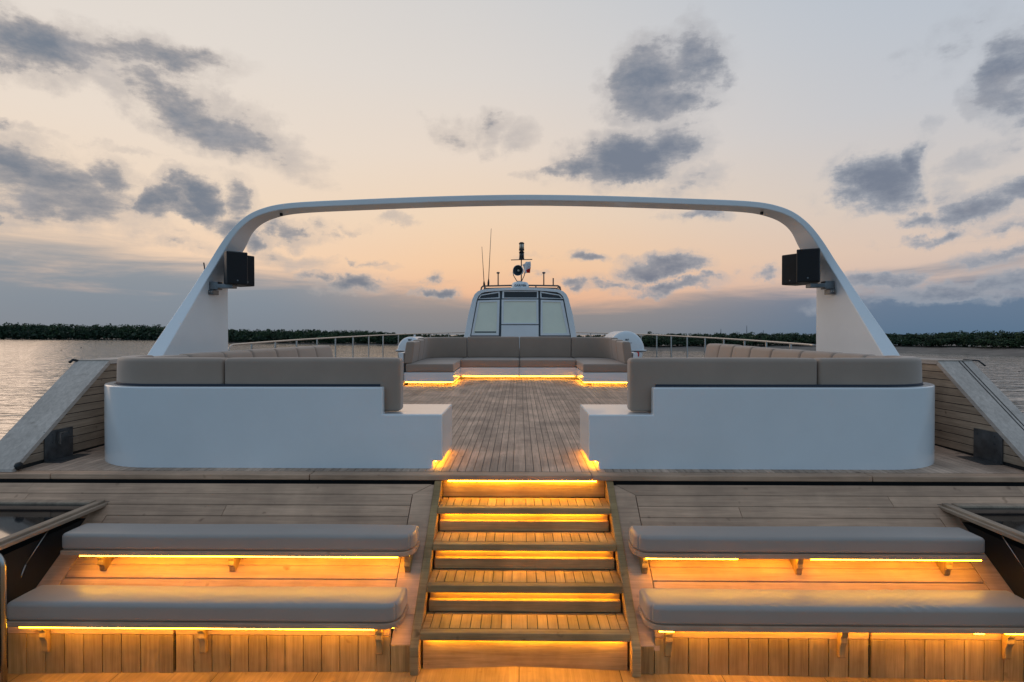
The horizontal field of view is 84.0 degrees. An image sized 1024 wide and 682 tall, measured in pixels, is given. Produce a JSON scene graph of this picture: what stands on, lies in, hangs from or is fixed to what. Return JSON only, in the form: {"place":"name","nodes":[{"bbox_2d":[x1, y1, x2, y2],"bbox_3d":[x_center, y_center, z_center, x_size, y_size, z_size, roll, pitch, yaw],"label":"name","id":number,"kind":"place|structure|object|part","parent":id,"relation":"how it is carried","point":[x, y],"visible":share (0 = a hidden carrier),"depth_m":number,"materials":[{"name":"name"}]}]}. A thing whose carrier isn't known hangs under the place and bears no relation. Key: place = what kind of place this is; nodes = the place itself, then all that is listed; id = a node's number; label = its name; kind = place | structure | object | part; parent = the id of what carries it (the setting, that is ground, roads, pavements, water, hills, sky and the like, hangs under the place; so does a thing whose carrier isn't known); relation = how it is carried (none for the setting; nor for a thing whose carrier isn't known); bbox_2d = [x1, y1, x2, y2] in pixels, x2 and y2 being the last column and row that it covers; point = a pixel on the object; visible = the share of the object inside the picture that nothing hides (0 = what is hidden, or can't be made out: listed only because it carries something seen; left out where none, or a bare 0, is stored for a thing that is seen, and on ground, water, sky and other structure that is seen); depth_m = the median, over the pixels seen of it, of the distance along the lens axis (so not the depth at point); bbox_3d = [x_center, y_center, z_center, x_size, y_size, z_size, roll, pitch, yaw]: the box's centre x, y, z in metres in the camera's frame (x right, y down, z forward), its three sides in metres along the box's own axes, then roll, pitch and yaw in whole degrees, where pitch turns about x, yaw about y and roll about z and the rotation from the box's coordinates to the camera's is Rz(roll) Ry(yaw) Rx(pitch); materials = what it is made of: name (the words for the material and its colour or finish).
{"place":"outdoors","nodes":[
{"label":"outdoors","id":0,"kind":"place"},
{"bbox_2d":[0,322,463,343],"bbox_3d":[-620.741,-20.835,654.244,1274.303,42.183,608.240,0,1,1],"label":"mangrove forest","id":1,"kind":"object","parent":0,"point":[61,331],"visible":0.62,"depth_m":786.95,"materials":[{"name":"green plant"}]},
{"bbox_2d":[0,335,1023,666],"bbox_3d":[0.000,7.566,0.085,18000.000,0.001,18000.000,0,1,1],"label":"water","id":2,"kind":"structure","parent":0,"point":[32,371],"depth_m":180.49,"materials":[{"name":"grey liquid"}]},
{"bbox_2d":[0,0,1023,334],"label":"sky","id":3,"kind":"structure","parent":0,"point":[135,135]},
{"bbox_2d":[4,338,1023,355],"bbox_3d":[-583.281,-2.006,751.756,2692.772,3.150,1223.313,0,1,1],"label":"shore","id":4,"kind":"structure","parent":0,"point":[955,349],"depth_m":251.15,"materials":[{"name":"green plant"}]},
{"bbox_2d":[576,330,1023,347],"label":"mangrove forest","id":5,"kind":"object","parent":4,"relation":"on","point":[1002,338],"visible":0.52,"depth_m":264.65,"materials":[{"name":"green plant"}]},
{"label":"hull","id":6,"kind":"structure","parent":0,"visible":0},
{"bbox_2d":[0,483,1023,650],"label":"transom","id":7,"kind":"object","parent":6,"relation":"attached to","point":[657,505],"visible":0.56,"depth_m":4.42,"materials":[{"name":"brown wood"}]},
{"bbox_2d":[0,499,109,576],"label":"hatch lid","id":8,"kind":"object","parent":7,"relation":"attached to","point":[21,520],"visible":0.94,"depth_m":4.24,"materials":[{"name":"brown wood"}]},
{"bbox_2d":[7,585,408,654],"bbox_3d":[-1.965,1.836,3.742,2.523,0.362,0.280,0,1,1],"label":"bench","id":9,"kind":"object","parent":7,"relation":"attached to","point":[44,609],"visible":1,"depth_m":3.62,"materials":[{"name":"grey fabric"}]},
{"bbox_2d":[60,523,419,571],"bbox_3d":[-1.948,1.512,4.146,2.520,0.307,0.247,0,1,1],"label":"bench","id":10,"kind":"object","parent":7,"relation":"attached to","point":[105,543],"visible":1,"depth_m":4.03,"materials":[{"name":"grey fabric"}]},
{"bbox_2d":[628,526,986,574],"bbox_3d":[2.083,1.513,4.094,2.442,0.307,0.247,0,1,1],"label":"bench","id":11,"kind":"object","parent":7,"relation":"attached to","point":[943,548],"visible":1,"depth_m":3.98,"materials":[{"name":"grey fabric"}]},
{"bbox_2d":[638,588,1023,658],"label":"bench","id":12,"kind":"object","parent":7,"relation":"attached to","point":[668,612],"visible":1,"depth_m":3.56,"materials":[{"name":"grey fabric"}]},
{"bbox_2d":[937,503,1023,570],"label":"railing","id":13,"kind":"object","parent":7,"relation":"attached to","point":[1004,519],"visible":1,"depth_m":4.24,"materials":[{"name":"brown wood"}]},
{"bbox_2d":[0,665,1023,681],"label":"deck","id":14,"kind":"structure","parent":6,"relation":"on","point":[511,674],"depth_m":3.63,"materials":[{"name":"brown wood"}]},
{"bbox_2d":[0,553,7,681],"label":"handrail","id":15,"kind":"object","parent":14,"relation":"on","point":[3,622],"visible":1,"depth_m":3.47,"materials":[{"name":"silver metal"}]},
{"bbox_2d":[8,627,409,673],"bbox_3d":[-1.975,2.007,3.718,2.634,0.366,0.062,0,1,1],"label":"bench locker","id":16,"kind":"object","parent":14,"relation":"on","point":[95,650],"visible":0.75,"depth_m":3.70,"materials":[{"name":"brown wood"}]},
{"bbox_3d":[-2.747,2.007,3.722,1.090,0.365,0.041,0,1,1],"label":"door","id":17,"kind":"part","parent":16,"relation":"part of","materials":[{"name":"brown wood"}]},
{"bbox_3d":[-1.487,1.998,3.706,1.400,0.347,0.041,0,1,1],"label":"door","id":18,"kind":"part","parent":16,"relation":"part of","materials":[{"name":"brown wood"}]},
{"bbox_2d":[11,670,928,681],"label":"deck caulking","id":19,"kind":"object","parent":14,"relation":"on","point":[417,675],"depth_m":3.63,"materials":[{"name":"black rubber"}]},
{"bbox_2d":[410,480,640,676],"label":"staircase","id":20,"kind":"structure","parent":14,"relation":"on","point":[505,555],"depth_m":3.99,"materials":[{"name":"brown wood"}]},
{"bbox_2d":[641,630,1023,681],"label":"bench locker","id":21,"kind":"object","parent":14,"relation":"on","point":[953,656],"visible":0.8,"depth_m":3.64,"materials":[{"name":"brown wood"}]},
{"bbox_3d":[1.600,1.994,3.660,1.365,0.337,0.031,0,1,1],"label":"door","id":22,"kind":"part","parent":21,"relation":"part of","materials":[{"name":"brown wood"}]},
{"bbox_3d":[2.843,2.008,3.649,1.090,0.365,0.041,0,1,1],"label":"door","id":23,"kind":"part","parent":21,"relation":"part of","materials":[{"name":"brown wood"}]},
{"bbox_2d":[0,479,1023,645],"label":"transom caulking","id":24,"kind":"object","parent":6,"relation":"attached to","point":[432,482],"visible":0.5,"depth_m":4.78,"materials":[{"name":"black rubber"}]},
{"bbox_2d":[21,378,1023,473],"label":"deck","id":25,"kind":"structure","parent":6,"relation":"on","point":[456,393],"depth_m":6.31,"materials":[{"name":"brown wood"}]},
{"bbox_2d":[0,357,118,471],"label":"bulwark","id":26,"kind":"object","parent":25,"relation":"on","point":[61,420],"visible":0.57,"depth_m":5.45,"materials":[{"name":"brown wood"}]},
{"bbox_2d":[104,345,451,467],"bbox_3d":[-2.227,0.591,8.297,3.330,0.957,6.680,0,1,1],"label":"corner sofa","id":27,"kind":"object","parent":25,"relation":"on","point":[319,406],"visible":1,"depth_m":4.96,"materials":[{"name":"beige fabric"}]},
{"bbox_2d":[228,332,464,357],"bbox_3d":[-2.900,0.327,15.268,1.940,1.230,13.659,0,1,19],"label":"guard rail","id":28,"kind":"object","parent":25,"relation":"on","point":[296,340],"visible":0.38,"depth_m":13.27,"materials":[{"name":"silver metal"}]},
{"bbox_2d":[396,334,422,353],"bbox_3d":[-2.590,0.335,15.190,0.717,1.018,1.290,0,1,3],"label":"life raft","id":29,"kind":"object","parent":25,"relation":"on","point":[402,345],"visible":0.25,"depth_m":14.57,"materials":[{"name":"white plastic"}]},
{"bbox_2d":[0,470,1023,481],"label":"deck nosing","id":30,"kind":"object","parent":25,"relation":"attached to","point":[583,476],"visible":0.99,"depth_m":4.73,"materials":[{"name":"brown wood"}]},
{"bbox_2d":[399,337,637,384],"bbox_3d":[0.140,0.403,13.015,4.920,1.004,2.620,0,1,1],"label":"lounge sofa","id":31,"kind":"object","parent":25,"relation":"on","point":[445,360],"visible":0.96,"depth_m":13.12,"materials":[{"name":"beige fabric"}]},
{"bbox_2d":[464,288,576,347],"bbox_3d":[0.260,-0.380,18.195,3.358,2.317,4.000,0,1,1],"label":"wheelhouse","id":32,"kind":"object","parent":25,"relation":"on","point":[520,312],"visible":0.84,"depth_m":16.25,"materials":[{"name":"white glass"}]},
{"bbox_2d":[471,300,499,334],"bbox_3d":[-0.759,-0.669,16.272,0.821,1.017,0.045,0,1,1],"label":"window","id":33,"kind":"structure","parent":32,"relation":"in","point":[486,319],"depth_m":16.27,"materials":[{"name":"grey glass"}]},
{"bbox_2d":[479,291,499,298],"bbox_3d":[-0.656,-1.309,16.264,0.615,0.218,0.045,0,1,1],"label":"window","id":34,"kind":"structure","parent":32,"relation":"in","point":[494,295],"depth_m":16.27,"materials":[{"name":"black glass"}]},
{"bbox_2d":[511,281,528,287],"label":"sign","id":35,"kind":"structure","parent":32,"relation":"on","point":[520,284],"depth_m":16.29,"materials":[{"name":"white plastic"}]},
{"bbox_2d":[513,265,524,281],"bbox_3d":[0.230,-1.964,16.605,0.346,0.480,0.310,0,1,21],"label":"searchlight","id":36,"kind":"object","parent":35,"relation":"on","point":[518,270],"visible":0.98,"depth_m":16.52,"materials":[{"name":"black metal"}]},
{"bbox_2d":[501,299,538,323],"bbox_3d":[0.228,-0.832,16.258,1.062,0.706,0.045,0,1,1],"label":"window","id":37,"kind":"structure","parent":32,"relation":"in","point":[514,311],"depth_m":16.26,"materials":[{"name":"grey glass"}]},
{"bbox_2d":[502,291,537,298],"bbox_3d":[0.234,-1.320,16.252,1.028,0.213,0.045,0,1,1],"label":"window","id":38,"kind":"structure","parent":32,"relation":"in","point":[505,294],"depth_m":16.25,"materials":[{"name":"black glass"}]},
{"bbox_2d":[480,285,560,289],"bbox_3d":[0.260,-1.540,16.932,2.364,0.206,0.948,0,1,1],"label":"roof rack","id":39,"kind":"object","parent":32,"relation":"on","point":[557,286],"visible":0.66,"depth_m":16.48,"materials":[{"name":"silver metal"}]},
{"bbox_2d":[482,253,484,285],"bbox_3d":[-0.827,-2.163,16.489,0.103,1.144,0.057,0,1,1],"label":"whip antenna","id":40,"kind":"object","parent":39,"relation":"on","point":[483,272],"visible":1,"depth_m":16.48,"materials":[{"name":"black plastic"}]},
{"bbox_2d":[487,238,490,285],"bbox_3d":[-0.656,-2.424,16.484,0.120,1.667,0.057,0,1,1],"label":"whip antenna","id":41,"kind":"object","parent":39,"relation":"on","point":[489,264],"visible":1,"depth_m":16.48,"materials":[{"name":"black plastic"}]},
{"bbox_2d":[511,242,531,279],"bbox_3d":[0.282,-2.224,16.724,0.627,1.364,0.162,0,1,1],"label":"signal mast","id":42,"kind":"object","parent":32,"relation":"on","point":[521,251],"visible":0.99,"depth_m":16.68,"materials":[{"name":"black plastic"}]},
{"bbox_2d":[523,261,530,272],"bbox_3d":[0.433,-2.181,16.970,0.261,0.396,0.124,0,1,1],"label":"flag","id":43,"kind":"object","parent":42,"relation":"hanging from","point":[527,266],"visible":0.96,"depth_m":16.99,"materials":[{"name":"white fabric"}]},
{"bbox_2d":[540,291,562,298],"bbox_3d":[1.134,-1.307,16.240,0.659,0.219,0.045,0,1,1],"label":"window","id":44,"kind":"structure","parent":32,"relation":"in","point":[544,295],"depth_m":16.24,"materials":[{"name":"black glass"}]},
{"bbox_2d":[540,300,569,334],"bbox_3d":[1.233,-0.668,16.246,0.841,1.016,0.045,0,1,1],"label":"window","id":45,"kind":"structure","parent":32,"relation":"in","point":[553,315],"depth_m":16.25,"materials":[{"name":"grey glass"}]},
{"bbox_2d":[377,378,864,474],"bbox_3d":[0.174,0.885,13.318,9.440,0.275,17.183,0,1,1],"label":"deck caulking","id":46,"kind":"object","parent":25,"relation":"on","point":[514,433],"depth_m":6.46,"materials":[{"name":"black rubber"}]},
{"bbox_2d":[605,331,645,357],"bbox_3d":[2.906,0.290,15.157,1.053,1.108,1.445,0,1,1],"label":"life raft","id":47,"kind":"object","parent":25,"relation":"on","point":[635,341],"visible":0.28,"depth_m":14.50,"materials":[{"name":"white plastic"}]},
{"bbox_2d":[576,332,815,357],"bbox_3d":[3.296,0.328,15.171,1.946,1.231,13.684,0,1,-18],"label":"guard rail","id":48,"kind":"object","parent":25,"relation":"on","point":[789,343],"visible":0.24,"depth_m":12.90,"materials":[{"name":"silver metal"}]},
{"bbox_2d":[580,343,934,469],"bbox_3d":[2.373,0.574,8.237,3.330,0.992,6.680,0,1,1],"label":"corner sofa","id":49,"kind":"object","parent":25,"relation":"on","point":[725,406],"visible":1,"depth_m":4.91,"materials":[{"name":"beige fabric"}]},
{"bbox_2d":[919,357,1023,470],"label":"bulwark","id":50,"kind":"object","parent":25,"relation":"on","point":[979,414],"visible":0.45,"depth_m":5.46,"materials":[{"name":"brown wood"}]},
{"bbox_2d":[148,195,899,355],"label":"arch","id":51,"kind":"structure","parent":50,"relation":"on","point":[846,321],"depth_m":8.02,"materials":[{"name":"white paint"}]},
{"bbox_2d":[208,282,236,294],"bbox_3d":[-4.051,-0.738,7.976,0.351,0.180,0.180,0,1,1],"label":"speaker bracket","id":52,"kind":"object","parent":51,"relation":"attached to","point":[214,287],"visible":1,"depth_m":7.93,"materials":[{"name":"metal"}]},
{"bbox_2d":[224,251,247,285],"bbox_3d":[-3.901,-1.013,7.996,0.275,0.455,0.314,-1,1,-41],"label":"loudspeaker","id":53,"kind":"object","parent":52,"relation":"attached to","point":[235,268],"visible":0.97,"depth_m":7.88,"materials":[{"name":"black plastic"}]},
{"bbox_2d":[237,255,254,286],"bbox_3d":[-3.970,-1.025,8.338,0.314,0.445,0.250,0,1,31],"label":"loudspeaker","id":54,"kind":"object","parent":51,"relation":"attached to","point":[251,279],"visible":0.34,"depth_m":8.31,"materials":[{"name":"black plastic"}]},
{"bbox_2d":[782,253,805,285],"bbox_3d":[4.110,-1.028,8.232,0.314,0.435,0.270,0,1,-31],"label":"loudspeaker","id":55,"kind":"object","parent":51,"relation":"attached to","point":[789,263],"visible":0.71,"depth_m":8.16,"materials":[{"name":"black plastic"}]},
{"bbox_2d":[806,281,835,294],"bbox_3d":[4.259,-0.737,7.867,0.351,0.180,0.180,0,1,1],"label":"speaker bracket","id":56,"kind":"object","parent":51,"relation":"attached to","point":[827,287],"visible":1,"depth_m":7.82,"materials":[{"name":"metal"}]},
{"bbox_2d":[796,248,819,283],"bbox_3d":[4.117,-1.035,7.890,0.285,0.455,0.314,0,1,32],"label":"loudspeaker","id":57,"kind":"object","parent":56,"relation":"attached to","point":[808,267],"visible":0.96,"depth_m":7.76,"materials":[{"name":"black plastic"}]}
]}

